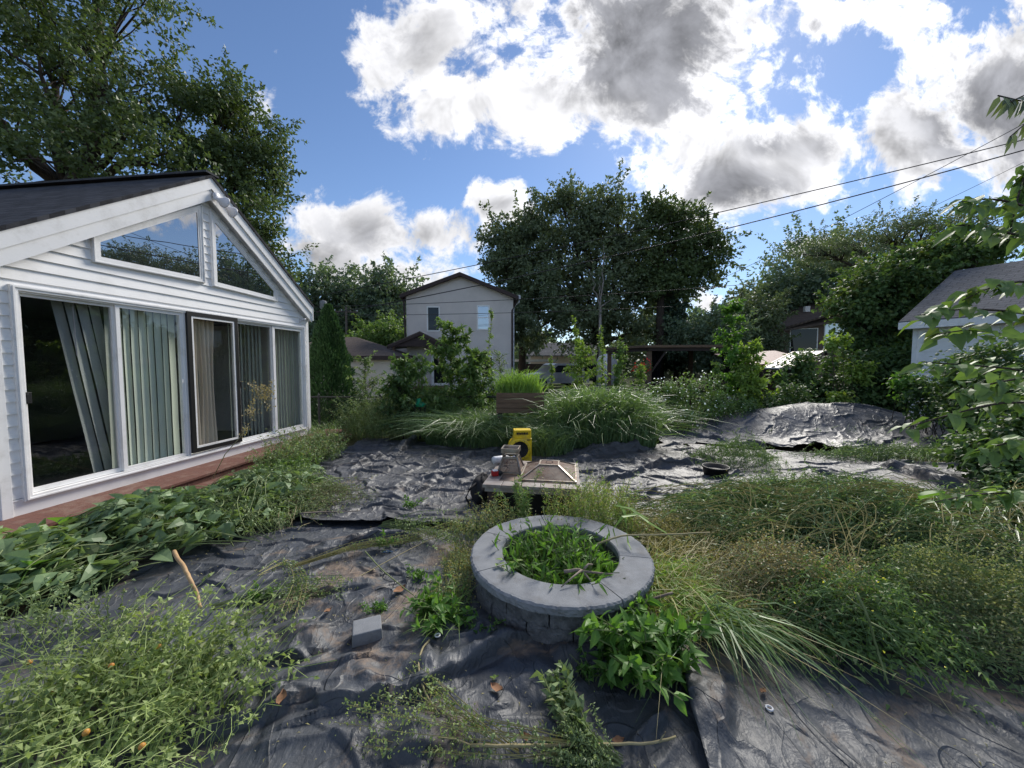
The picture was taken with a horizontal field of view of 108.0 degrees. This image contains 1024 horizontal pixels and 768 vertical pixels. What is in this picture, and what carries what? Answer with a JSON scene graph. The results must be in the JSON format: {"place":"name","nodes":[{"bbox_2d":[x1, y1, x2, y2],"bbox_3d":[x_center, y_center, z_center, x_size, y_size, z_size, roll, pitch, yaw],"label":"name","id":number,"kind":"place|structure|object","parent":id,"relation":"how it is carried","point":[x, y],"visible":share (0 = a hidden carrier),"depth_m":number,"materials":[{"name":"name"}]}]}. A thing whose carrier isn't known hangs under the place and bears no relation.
{"place":"outdoors","nodes":[
{"label":"outdoors","id":0,"kind":"place"},
{"bbox_2d":[0,368,1018,622],"bbox_3d":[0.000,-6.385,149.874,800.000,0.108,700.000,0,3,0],"label":"ground","id":1,"kind":"structure","parent":0,"point":[700,386],"depth_m":7.75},
{"bbox_2d":[0,0,231,183],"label":"maple tree","id":2,"kind":"object","parent":1,"relation":"on","point":[93,130],"visible":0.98,"depth_m":12.33,"materials":[{"name":"green plant"}]},
{"bbox_2d":[0,170,313,520],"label":"sunroom","id":3,"kind":"structure","parent":1,"relation":"on","point":[184,248],"depth_m":5.58,"materials":[{"name":"white plastic"}]},
{"bbox_2d":[18,292,121,492],"bbox_3d":[-5.090,0.078,4.341,0.090,2.145,0.895,0,3,7],"label":"sliding door","id":4,"kind":"structure","parent":3,"relation":"in","point":[110,307],"depth_m":4.55,"materials":[{"name":"white plastic"}]},
{"bbox_2d":[50,300,130,472],"bbox_3d":[-5.244,0.062,4.687,0.046,2.110,0.773,0,3,7],"label":"vertical blind","id":5,"kind":"object","parent":3,"relation":"hanging from","point":[71,361],"visible":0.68,"depth_m":4.63,"materials":[{"name":"fabric"}]},
{"bbox_2d":[103,307,179,468],"bbox_3d":[-5.121,0.034,5.197,0.041,2.170,0.898,0,3,7],"label":"vertical blind","id":6,"kind":"object","parent":3,"relation":"hanging from","point":[140,319],"visible":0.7,"depth_m":5.22,"materials":[{"name":"fabric"}]},
{"bbox_2d":[89,204,205,282],"bbox_3d":[-4.945,-2.139,5.140,0.052,1.275,1.435,0,3,7],"label":"gable window","id":7,"kind":"structure","parent":3,"relation":"in","point":[170,244],"depth_m":5.24,"materials":[{"name":"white glass"}]},
{"bbox_2d":[113,304,187,470],"bbox_3d":[-4.972,0.033,5.177,0.050,2.145,0.845,0,3,7],"label":"sliding door","id":8,"kind":"structure","parent":3,"relation":"in","point":[116,313],"depth_m":4.84,"materials":[{"name":"white plastic"}]},
{"bbox_2d":[185,318,217,444],"bbox_3d":[-5.046,-0.005,6.008,0.080,2.160,0.629,0,3,7],"label":"curtain","id":9,"kind":"object","parent":3,"relation":"hanging from","point":[203,350],"visible":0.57,"depth_m":6.11,"materials":[{"name":"beige fabric"}]},
{"bbox_2d":[185,311,241,452],"bbox_3d":[-4.824,-0.040,6.064,0.035,2.155,0.890,0,3,7],"label":"sliding door","id":10,"kind":"structure","parent":3,"relation":"in","point":[195,447],"depth_m":5.79,"materials":[{"name":"plastic"}]},
{"bbox_2d":[208,210,277,301],"bbox_3d":[-4.758,-2.207,6.673,0.052,1.225,1.385,0,3,7],"label":"gable window","id":11,"kind":"structure","parent":3,"relation":"in","point":[232,268],"depth_m":6.38,"materials":[{"name":"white glass"}]},
{"bbox_2d":[227,323,263,437],"bbox_3d":[-4.964,-0.072,6.962,0.060,2.150,0.780,0,3,7],"label":"vertical blind","id":12,"kind":"object","parent":3,"relation":"hanging from","point":[260,362],"visible":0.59,"depth_m":7.09,"materials":[{"name":"fabric"}]},
{"bbox_2d":[266,327,297,431],"bbox_3d":[-4.800,-0.117,7.804,0.065,2.150,0.851,0,3,7],"label":"vertical blind","id":13,"kind":"object","parent":3,"relation":"hanging from","point":[285,377],"visible":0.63,"depth_m":7.90,"materials":[{"name":"fabric"}]},
{"bbox_2d":[271,325,304,433],"bbox_3d":[-4.659,-0.108,7.770,0.035,2.145,0.860,0,3,7],"label":"sliding door","id":14,"kind":"structure","parent":3,"relation":"in","point":[273,327],"depth_m":7.52,"materials":[{"name":"white plastic"}]},
{"bbox_2d":[0,462,349,617],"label":"leaf heap","id":15,"kind":"object","parent":1,"relation":"on","point":[232,502],"visible":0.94,"depth_m":3.17,"materials":[{"name":"plant"}]},
{"bbox_2d":[0,429,353,538],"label":"deck step","id":16,"kind":"object","parent":1,"relation":"on","point":[201,475],"visible":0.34,"depth_m":4.98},
{"bbox_2d":[136,45,319,324],"bbox_3d":[-11.432,-6.248,15.710,7.152,14.587,5.411,0,3,0],"label":"maple tree","id":17,"kind":"object","parent":1,"relation":"on","point":[223,109],"visible":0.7,"depth_m":14.82,"materials":[{"name":"green plant"}]},
{"bbox_2d":[244,423,349,467],"bbox_3d":[-3.542,1.026,6.398,1.504,0.662,2.276,0,3,0],"label":"weed patch","id":18,"kind":"object","parent":1,"relation":"on","point":[294,448],"visible":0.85,"depth_m":6.24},
{"bbox_2d":[292,253,358,341],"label":"backyard tree","id":19,"kind":"object","parent":1,"relation":"on","point":[316,288],"visible":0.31,"depth_m":34.30,"materials":[{"name":"green plant"}]},
{"bbox_2d":[309,303,364,425],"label":"arborvitae","id":20,"kind":"object","parent":1,"relation":"on","point":[330,361],"visible":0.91,"depth_m":10.18,"materials":[{"name":"green plant"}]},
{"bbox_2d":[310,260,398,335],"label":"backyard tree","id":21,"kind":"object","parent":1,"relation":"on","point":[350,304],"visible":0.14,"depth_m":35.71,"materials":[{"name":"green plant"}]},
{"bbox_2d":[331,351,391,422],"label":"sapling","id":22,"kind":"object","parent":1,"relation":"on","point":[364,385],"visible":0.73,"depth_m":9.00,"materials":[{"name":"green plant"}]},
{"bbox_2d":[309,337,417,401],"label":"cream garage","id":23,"kind":"structure","parent":1,"relation":"on","point":[363,348],"depth_m":16.98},
{"bbox_2d":[343,309,406,345],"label":"tree","id":24,"kind":"object","parent":1,"relation":"on","point":[390,331],"visible":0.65,"depth_m":25.96,"materials":[{"name":"green plant"}]},
{"bbox_2d":[323,385,429,440],"bbox_3d":[-2.965,0.636,8.619,2.369,1.200,1.996,0,3,0],"label":"weed patch","id":25,"kind":"object","parent":1,"relation":"on","point":[370,412],"visible":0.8,"depth_m":8.30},
{"bbox_2d":[259,434,505,526],"bbox_3d":[-1.543,1.265,6.101,3.446,0.252,4.580,0,3,0],"label":"ground tarp","id":26,"kind":"object","parent":1,"relation":"on","point":[455,471],"visible":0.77,"depth_m":5.45,"materials":[{"name":"plastic"}]},
{"bbox_2d":[248,465,378,534],"bbox_3d":[-2.393,1.271,4.359,1.419,0.431,1.584,1,3,19],"label":"weed heap","id":27,"kind":"object","parent":26,"relation":"on","point":[332,490],"visible":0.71,"depth_m":4.37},
{"bbox_2d":[341,251,429,337],"bbox_3d":[-11.603,-6.266,35.248,9.350,12.502,8.164,3,4,40],"label":"backyard tree","id":28,"kind":"object","parent":1,"relation":"on","point":[391,291],"visible":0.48,"depth_m":34.21,"materials":[{"name":"green plant"}]},
{"bbox_2d":[358,375,431,438],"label":"sapling","id":29,"kind":"object","parent":1,"relation":"on","point":[394,393],"visible":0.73,"depth_m":8.14,"materials":[{"name":"green plant"}]},
{"bbox_2d":[0,497,809,767],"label":"ground tarp","id":30,"kind":"object","parent":1,"relation":"on","point":[470,663],"visible":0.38,"depth_m":1.98,"materials":[{"name":"plastic"}]},
{"bbox_2d":[0,561,159,662],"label":"sprawling weed","id":31,"kind":"object","parent":30,"relation":"on","point":[38,615],"visible":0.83,"depth_m":2.25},
{"bbox_2d":[0,561,335,767],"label":"sprawling weed","id":32,"kind":"object","parent":30,"relation":"on","point":[64,696],"visible":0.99,"depth_m":1.67,"materials":[{"name":"plant"}]},
{"bbox_2d":[211,571,357,608],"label":"fallen weed","id":33,"kind":"object","parent":30,"relation":"on","point":[279,593],"visible":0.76,"depth_m":2.65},
{"bbox_2d":[352,615,382,647],"bbox_3d":[-0.868,1.476,2.229,0.169,0.075,0.144,-1,3,-22],"label":"paver block","id":34,"kind":"object","parent":30,"relation":"on","point":[368,630],"depth_m":2.18,"materials":[{"name":"grey concrete"}]},
{"bbox_2d":[292,514,467,567],"bbox_3d":[-1.065,1.402,3.386,1.618,0.201,0.274,-2,4,-33],"label":"fallen weed","id":35,"kind":"object","parent":30,"relation":"on","point":[351,548],"visible":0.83,"depth_m":3.31,"materials":[{"name":"green plant"}]},
{"bbox_2d":[378,508,470,550],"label":"fallen weed","id":36,"kind":"object","parent":30,"relation":"on","point":[407,524],"visible":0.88,"depth_m":3.58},
{"bbox_2d":[423,540,475,603],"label":"feathery weed","id":37,"kind":"object","parent":30,"relation":"on","point":[465,565],"visible":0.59,"depth_m":2.79,"materials":[{"name":"green plant"}]},
{"bbox_2d":[328,681,580,766],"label":"fallen weed","id":38,"kind":"object","parent":30,"relation":"on","point":[542,739],"visible":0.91,"depth_m":1.58,"materials":[{"name":"green plant"}]},
{"bbox_2d":[446,492,529,547],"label":"feathery weed","id":39,"kind":"object","parent":30,"relation":"on","point":[477,531],"visible":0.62,"depth_m":3.40,"materials":[{"name":"green plant"}]},
{"bbox_2d":[437,731,676,747],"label":"pale stalk","id":40,"kind":"object","parent":30,"relation":"on","point":[529,745],"visible":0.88,"depth_m":1.57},
{"bbox_2d":[517,691,623,767],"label":"fallen weed","id":41,"kind":"object","parent":30,"relation":"on","point":[610,758],"visible":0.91,"depth_m":1.53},
{"bbox_2d":[531,462,655,539],"bbox_3d":[0.733,1.117,3.516,1.129,0.751,0.797,0,3,0],"label":"feathery weed","id":42,"kind":"object","parent":30,"relation":"on","point":[578,505],"visible":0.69,"depth_m":3.45,"materials":[{"name":"green plant"}]},
{"bbox_2d":[571,590,722,715],"bbox_3d":[0.704,1.362,2.031,0.693,0.405,0.729,3,4,44],"label":"leafy plant","id":43,"kind":"object","parent":30,"relation":"on","point":[633,643],"visible":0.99,"depth_m":1.92,"materials":[{"name":"green plant"}]},
{"bbox_2d":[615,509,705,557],"bbox_3d":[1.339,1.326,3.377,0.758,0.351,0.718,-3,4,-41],"label":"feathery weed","id":44,"kind":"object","parent":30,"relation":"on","point":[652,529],"visible":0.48,"depth_m":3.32,"materials":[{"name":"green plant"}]},
{"bbox_2d":[522,439,845,533],"bbox_3d":[1.732,1.257,5.622,3.477,0.299,4.083,0,3,0],"label":"ground tarp","id":45,"kind":"object","parent":30,"relation":"on","point":[614,461],"visible":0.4,"depth_m":5.83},
{"bbox_2d":[482,461,579,518],"bbox_3d":[0.275,1.270,4.465,1.040,0.420,1.040,0,3,9],"label":"fire table","id":46,"kind":"object","parent":45,"relation":"on","point":[503,483],"visible":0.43,"depth_m":4.10,"materials":[{"name":"stone"}]},
{"bbox_2d":[498,445,523,473],"bbox_3d":[-0.012,0.910,4.552,0.294,0.284,0.324,0,3,9],"label":"metal hood","id":47,"kind":"object","parent":46,"relation":"on","point":[511,461],"visible":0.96,"depth_m":4.45,"materials":[{"name":"metal"}]},
{"bbox_2d":[519,460,576,483],"bbox_3d":[0.446,0.982,4.443,0.638,0.152,0.738,0,3,9],"label":"spark screen","id":48,"kind":"object","parent":46,"relation":"on","point":[555,471],"visible":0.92,"depth_m":4.25,"materials":[{"name":"metal"}]},
{"bbox_2d":[611,488,776,574],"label":"straw grass","id":49,"kind":"structure","parent":45,"relation":"on","point":[682,521],"depth_m":3.32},
{"bbox_2d":[663,462,961,505],"bbox_3d":[3.627,1.228,4.579,3.484,0.503,1.538,0,3,0],"label":"weed heap","id":50,"kind":"object","parent":45,"relation":"on","point":[778,481],"visible":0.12,"depth_m":4.61,"materials":[{"name":"green plant"}]},
{"bbox_2d":[374,352,439,433],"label":"sapling","id":51,"kind":"object","parent":1,"relation":"on","point":[412,366],"visible":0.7,"depth_m":8.48,"materials":[{"name":"green plant"}]},
{"bbox_2d":[373,376,489,436],"bbox_3d":[-1.941,0.522,8.889,2.721,1.398,2.140,-1,3,-23],"label":"weed patch","id":52,"kind":"object","parent":1,"relation":"on","point":[450,404],"visible":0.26,"depth_m":8.82,"materials":[{"name":"green plant"}]},
{"bbox_2d":[393,569,478,643],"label":"weed clump","id":53,"kind":"object","parent":1,"relation":"on","point":[453,611],"visible":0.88,"depth_m":2.32,"materials":[{"name":"green plant"}]},
{"bbox_2d":[415,316,488,407],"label":"sapling","id":54,"kind":"object","parent":1,"relation":"on","point":[451,350],"visible":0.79,"depth_m":9.22,"materials":[{"name":"green plant"}]},
{"bbox_2d":[387,272,520,393],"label":"stucco house","id":55,"kind":"structure","parent":1,"relation":"on","point":[479,325],"depth_m":21.04,"materials":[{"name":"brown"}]},
{"bbox_2d":[398,653,519,753],"bbox_3d":[-0.316,1.502,1.743,0.778,0.205,0.216,3,4,43],"label":"fallen weed","id":56,"kind":"object","parent":1,"relation":"on","point":[446,699],"visible":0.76,"depth_m":1.72,"materials":[{"name":"green plant"}]},
{"bbox_2d":[348,405,589,448],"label":"flopped grass","id":57,"kind":"structure","parent":1,"relation":"on","point":[454,429],"depth_m":7.47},
{"bbox_2d":[430,342,515,413],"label":"sapling","id":58,"kind":"object","parent":1,"relation":"on","point":[473,371],"visible":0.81,"depth_m":9.14,"materials":[{"name":"green plant"}]},
{"bbox_2d":[474,189,565,375],"bbox_3d":[0.700,-7.631,30.856,7.694,15.703,7.366,0,3,0],"label":"dark tree","id":59,"kind":"object","parent":1,"relation":"on","point":[494,270],"visible":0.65,"depth_m":29.30,"materials":[{"name":"green plant"}]},
{"bbox_2d":[496,391,543,445],"bbox_3d":[0.176,0.748,7.880,0.980,1.155,0.510,0,3,2],"label":"raised planter","id":60,"kind":"object","parent":1,"relation":"on","point":[509,402],"visible":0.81,"depth_m":7.61,"materials":[{"name":"brown wood"}]},
{"bbox_2d":[495,421,588,456],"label":"grass tuft","id":61,"kind":"object","parent":1,"relation":"on","point":[559,444],"visible":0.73,"depth_m":6.65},
{"bbox_2d":[521,363,588,388],"bbox_3d":[3.144,-0.619,26.998,4.630,1.744,1.893,-1,3,-20],"label":"parked suv","id":62,"kind":"object","parent":1,"relation":"on","point":[561,377],"visible":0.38,"depth_m":26.18,"materials":[{"name":"silver metal"}]},
{"bbox_2d":[470,515,654,644],"bbox_3d":[0.349,1.392,2.740,1.307,0.347,1.309,0,3,0],"label":"fire ring","id":63,"kind":"object","parent":1,"relation":"on","point":[540,611],"visible":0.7,"depth_m":2.31,"materials":[{"name":"grey concrete"}]},
{"bbox_2d":[492,507,624,602],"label":"plants","id":64,"kind":"object","parent":63,"relation":"in","point":[546,556],"visible":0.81,"depth_m":2.68,"materials":[{"name":"green plant"}]},
{"bbox_2d":[529,659,603,759],"bbox_3d":[0.239,1.481,1.725,0.255,0.256,0.490,-1,3,-11],"label":"fallen weed","id":65,"kind":"object","parent":1,"relation":"on","point":[557,700],"visible":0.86,"depth_m":1.71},
{"bbox_2d":[280,390,886,438],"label":"grass","id":66,"kind":"structure","parent":1,"relation":"on","point":[333,426],"depth_m":9.51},
{"bbox_2d":[489,157,685,362],"bbox_3d":[5.766,-8.258,29.457,15.025,17.107,9.646,-1,3,-13],"label":"dark tree","id":67,"kind":"object","parent":1,"relation":"on","point":[599,217],"visible":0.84,"depth_m":27.87,"materials":[{"name":"green plant"}]},
{"bbox_2d":[560,339,617,394],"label":"sapling","id":68,"kind":"object","parent":1,"relation":"on","point":[582,353],"visible":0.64,"depth_m":10.12,"materials":[{"name":"green plant"}]},
{"bbox_2d":[469,383,746,447],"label":"tall grass","id":69,"kind":"structure","parent":1,"relation":"on","point":[603,416],"depth_m":7.17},
{"bbox_2d":[514,299,704,375],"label":"treeline","id":70,"kind":"object","parent":1,"relation":"on","point":[629,363],"visible":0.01,"depth_m":55.19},
{"bbox_2d":[646,277,702,385],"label":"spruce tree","id":71,"kind":"object","parent":1,"relation":"on","point":[680,310],"visible":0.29,"depth_m":28.04,"materials":[{"name":"green plant"}]},
{"bbox_2d":[602,345,748,400],"bbox_3d":[6.599,-0.301,15.458,5.100,2.530,3.700,0,3,4],"label":"garden gazebo","id":72,"kind":"object","parent":1,"relation":"on","point":[655,354],"visible":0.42,"depth_m":13.94,"materials":[{"name":"brown wood"}]},
{"bbox_2d":[619,184,752,386],"bbox_3d":[12.579,-7.053,27.928,9.483,14.864,6.034,0,3,0],"label":"open tree","id":73,"kind":"object","parent":1,"relation":"on","point":[688,258],"visible":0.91,"depth_m":26.73,"materials":[{"name":"green plant"}]},
{"bbox_2d":[637,370,757,430],"bbox_3d":[4.557,0.434,9.296,3.140,1.551,1.721,0,3,0],"label":"flowering hedge","id":74,"kind":"object","parent":1,"relation":"on","point":[715,404],"visible":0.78,"depth_m":9.31,"materials":[{"name":"green plant"}]},
{"bbox_2d":[663,294,765,388],"bbox_3d":[13.658,-2.788,25.860,6.534,6.570,6.149,3,4,39],"label":"yard tree","id":75,"kind":"object","parent":1,"relation":"on","point":[697,331],"visible":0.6,"depth_m":24.80,"materials":[{"name":"green plant"}]},
{"bbox_2d":[710,297,761,397],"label":"sapling","id":76,"kind":"object","parent":1,"relation":"on","point":[734,354],"visible":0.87,"depth_m":10.74,"materials":[{"name":"green plant"}]},
{"bbox_2d":[709,282,801,351],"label":"yard tree","id":77,"kind":"object","parent":1,"relation":"on","point":[770,321],"visible":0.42,"depth_m":27.57,"materials":[{"name":"green plant"}]},
{"bbox_2d":[729,337,781,407],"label":"sapling","id":78,"kind":"object","parent":1,"relation":"on","point":[757,345],"visible":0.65,"depth_m":10.38,"materials":[{"name":"green plant"}]},
{"bbox_2d":[718,380,828,413],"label":"shrub","id":79,"kind":"object","parent":1,"relation":"on","point":[774,400],"visible":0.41,"depth_m":10.04,"materials":[{"name":"green plant"}]},
{"bbox_2d":[768,299,843,384],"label":"brick house","id":80,"kind":"structure","parent":1,"relation":"on","point":[809,326],"depth_m":29.20,"materials":[{"name":"brown"}]},
{"bbox_2d":[789,328,817,352],"bbox_3d":[22.943,-3.439,29.283,1.900,1.900,0.060,1,3,14],"label":"window","id":81,"kind":"structure","parent":80,"relation":"in","point":[809,338],"depth_m":29.25,"materials":[{"name":"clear glass"}]},
{"bbox_2d":[717,205,903,330],"bbox_3d":[25.985,-7.837,34.230,15.379,15.749,9.478,0,3,0],"label":"broad tree","id":82,"kind":"object","parent":1,"relation":"on","point":[808,282],"visible":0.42,"depth_m":31.83,"materials":[{"name":"green plant"}]},
{"bbox_2d":[658,402,968,449],"bbox_3d":[7.280,0.868,8.682,8.238,0.710,3.949,0,3,0],"label":"ground tarp","id":83,"kind":"object","parent":1,"relation":"on","point":[790,425],"visible":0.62,"depth_m":8.55,"materials":[{"name":"plastic"}]},
{"bbox_2d":[607,470,1023,613],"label":"weed heap","id":84,"kind":"object","parent":1,"relation":"on","point":[899,505],"visible":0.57,"depth_m":3.29,"materials":[{"name":"green plant"}]},
{"bbox_2d":[585,475,1023,602],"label":"wispy stems","id":85,"kind":"object","parent":84,"relation":"on","point":[891,491],"visible":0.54,"depth_m":3.29,"materials":[{"name":"green plant"}]},
{"bbox_2d":[765,339,911,413],"bbox_3d":[10.687,-0.107,11.293,5.254,2.594,2.044,1,3,12],"label":"vine hedge","id":86,"kind":"object","parent":1,"relation":"on","point":[877,393],"visible":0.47,"depth_m":11.13,"materials":[{"name":"green plant"}]},
{"bbox_2d":[819,332,879,402],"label":"yellow vine","id":87,"kind":"object","parent":86,"relation":"attached to","point":[834,343],"visible":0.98,"depth_m":10.78,"materials":[{"name":"green plant"}]},
{"bbox_2d":[656,557,1023,767],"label":"ground tarp","id":88,"kind":"object","parent":1,"relation":"on","point":[731,734],"visible":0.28,"depth_m":1.75,"materials":[{"name":"plastic"}]},
{"bbox_2d":[639,592,924,763],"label":"foxtail grass","id":89,"kind":"structure","parent":88,"relation":"on","point":[745,628],"depth_m":2.02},
{"bbox_2d":[635,521,955,753],"bbox_3d":[1.389,1.405,2.666,1.883,0.269,2.496,0,3,0],"label":"grass tuft","id":90,"kind":"object","parent":88,"relation":"on","point":[689,592],"visible":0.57,"depth_m":2.50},
{"bbox_2d":[668,511,951,713],"bbox_3d":[1.739,1.252,2.588,1.797,0.676,1.324,1,3,18],"label":"weed heap","id":91,"kind":"object","parent":88,"relation":"on","point":[760,561],"visible":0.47,"depth_m":2.48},
{"bbox_2d":[736,552,1023,726],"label":"weed heap","id":92,"kind":"object","parent":88,"relation":"on","point":[881,613],"visible":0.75,"depth_m":2.11,"materials":[{"name":"green plant"}]},
{"bbox_2d":[832,515,1023,696],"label":"weed heap","id":93,"kind":"object","parent":88,"relation":"on","point":[998,606],"visible":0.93,"depth_m":2.24,"materials":[{"name":"plant"}]},
{"bbox_2d":[688,444,1002,493],"bbox_3d":[5.562,1.270,5.582,4.828,0.238,3.098,1,3,14],"label":"ground tarp","id":94,"kind":"object","parent":1,"relation":"on","point":[916,471],"visible":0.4,"depth_m":5.79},
{"bbox_2d":[681,427,793,475],"bbox_3d":[3.657,1.052,6.182,1.948,0.678,1.376,0,3,0],"label":"weed heap","id":95,"kind":"object","parent":94,"relation":"on","point":[735,451],"visible":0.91,"depth_m":6.03,"materials":[{"name":"green plant"}]},
{"bbox_2d":[791,435,961,464],"bbox_3d":[6.936,1.149,6.602,4.051,0.483,1.363,0,3,0],"label":"weed heap","id":96,"kind":"object","parent":1,"relation":"on","point":[899,452],"visible":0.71,"depth_m":6.46,"materials":[{"name":"green plant"}]},
{"bbox_2d":[770,195,1023,275],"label":"feathery tree","id":97,"kind":"object","parent":1,"relation":"on","point":[884,239],"visible":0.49,"depth_m":21.02,"materials":[{"name":"green plant"}]},
{"bbox_2d":[811,213,1018,375],"bbox_3d":[14.183,-2.304,12.942,6.891,7.002,3.761,0,3,0],"label":"vine covered tree","id":98,"kind":"object","parent":1,"relation":"on","point":[873,304],"visible":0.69,"depth_m":12.27,"materials":[{"name":"green plant"}]},
{"bbox_2d":[881,368,948,428],"bbox_3d":[9.411,0.425,8.621,1.162,1.628,0.922,0,3,0],"label":"bright sprout","id":99,"kind":"object","parent":1,"relation":"on","point":[899,384],"visible":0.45,"depth_m":8.64,"materials":[{"name":"green plant"}]},
{"bbox_2d":[897,377,967,442],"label":"shrub","id":100,"kind":"object","parent":1,"relation":"on","point":[916,408],"visible":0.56,"depth_m":8.27,"materials":[{"name":"green plant"}]},
{"bbox_2d":[888,165,1023,511],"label":"overhanging tree","id":101,"kind":"object","parent":1,"relation":"on","point":[996,399],"visible":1,"depth_m":2.29,"materials":[{"name":"green plant"}]},
{"bbox_2d":[986,95,1023,154],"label":"feathery frond","id":102,"kind":"object","parent":101,"relation":"attached to","point":[1009,104],"visible":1,"depth_m":2.34,"materials":[{"name":"green plant"}]},
{"bbox_2d":[898,260,1023,412],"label":"white shed","id":103,"kind":"structure","parent":1,"relation":"on","point":[963,280],"depth_m":9.70,"materials":[{"name":"plastic"}]},
{"bbox_2d":[309,139,1023,297],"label":"power line","id":104,"kind":"object","parent":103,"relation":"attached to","point":[681,220],"visible":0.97,"depth_m":12.33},
{"bbox_2d":[915,327,1023,437],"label":"shrub","id":105,"kind":"object","parent":1,"relation":"on","point":[977,355],"visible":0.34,"depth_m":7.08,"materials":[{"name":"green plant"}]},
{"bbox_2d":[928,387,1023,489],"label":"shrub","id":106,"kind":"object","parent":1,"relation":"on","point":[961,445],"visible":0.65,"depth_m":4.98,"materials":[{"name":"green plant"}]},
{"bbox_2d":[0,0,1023,361],"label":"sky","id":107,"kind":"structure","parent":0,"point":[416,114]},
{"bbox_2d":[485,366,549,392],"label":"planter grass","id":108,"kind":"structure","parent":0,"point":[527,385],"depth_m":7.76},
{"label":"utility pole","id":109,"kind":"object","parent":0,"visible":0},
{"bbox_2d":[336,150,1023,312],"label":"power line","id":110,"kind":"object","parent":109,"relation":"attached to","point":[700,234],"visible":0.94,"depth_m":12.32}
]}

